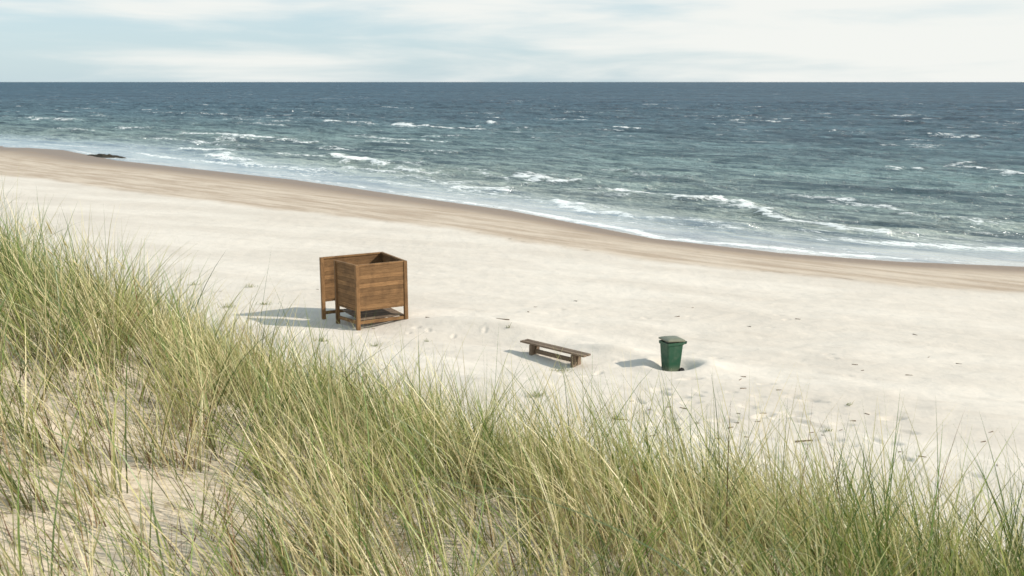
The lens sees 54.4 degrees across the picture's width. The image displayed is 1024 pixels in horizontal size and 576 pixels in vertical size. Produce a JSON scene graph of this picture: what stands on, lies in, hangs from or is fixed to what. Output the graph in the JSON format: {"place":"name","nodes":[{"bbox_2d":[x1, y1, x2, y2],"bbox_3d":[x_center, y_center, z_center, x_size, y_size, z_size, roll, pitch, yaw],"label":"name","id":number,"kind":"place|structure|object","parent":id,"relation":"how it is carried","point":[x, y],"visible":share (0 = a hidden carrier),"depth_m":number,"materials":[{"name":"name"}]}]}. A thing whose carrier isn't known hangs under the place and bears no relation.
{"place":"outdoors","nodes":[
{"label":"outdoors","id":0,"kind":"place"},
{"bbox_2d":[0,146,1023,575],"bbox_3d":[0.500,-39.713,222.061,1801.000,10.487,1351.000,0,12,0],"label":"beach ground","id":1,"kind":"structure","parent":0,"point":[618,300],"depth_m":31.91,"materials":[{"name":"beige sand"}]},
{"bbox_2d":[87,154,125,157],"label":"seaweed pile","id":2,"kind":"object","parent":1,"relation":"on","point":[106,156],"visible":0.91,"depth_m":108.76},
{"bbox_2d":[319,252,407,330],"bbox_3d":[-4.936,0.219,33.178,2.280,2.415,2.070,-7,13,-29],"label":"beach changing cabin","id":3,"kind":"object","parent":1,"relation":"on","point":[366,286],"visible":0.98,"depth_m":32.60,"materials":[{"name":"brown wood"}]},
{"bbox_2d":[0,171,1023,575],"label":"dune grass","id":4,"kind":"structure","parent":1,"relation":"on","point":[550,469],"depth_m":5.79,"materials":[{"name":"green plant"}]},
{"bbox_2d":[188,280,854,483],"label":"beach grass sprouts","id":5,"kind":"object","parent":1,"relation":"on","point":[323,340],"visible":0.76,"depth_m":27.78,"materials":[{"name":"green plant"}]},
{"bbox_2d":[520,339,590,367],"bbox_3d":[1.222,2.012,28.621,2.425,0.656,0.360,11,16,42],"label":"wooden bench","id":6,"kind":"object","parent":1,"relation":"on","point":[535,346],"visible":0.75,"depth_m":28.50,"materials":[{"name":"brown wood"}]},
{"bbox_2d":[187,289,997,514],"bbox_3d":[-0.516,2.204,27.233,25.418,0.683,19.144,3,12,12],"label":"driftwood debris","id":7,"kind":"object","parent":1,"relation":"on","point":[740,388],"visible":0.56,"depth_m":23.79,"materials":[{"name":"brown wood"}]},
{"bbox_2d":[659,336,686,371],"bbox_3d":[4.513,1.878,27.981,0.679,1.054,0.504,-5,13,-23],"label":"wheelie bin","id":8,"kind":"object","parent":1,"relation":"on","point":[671,347],"visible":0.89,"depth_m":27.80,"materials":[{"name":"green plastic"}]},
{"bbox_2d":[0,82,1023,266],"bbox_3d":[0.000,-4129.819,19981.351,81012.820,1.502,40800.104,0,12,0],"label":"sea","id":9,"kind":"structure","parent":0,"point":[927,172],"depth_m":124.95,"materials":[{"name":"liquid"}]},
{"bbox_2d":[0,0,1023,81],"label":"sky","id":10,"kind":"structure","parent":0,"point":[41,40],"materials":[{"name":"white"}]}
]}

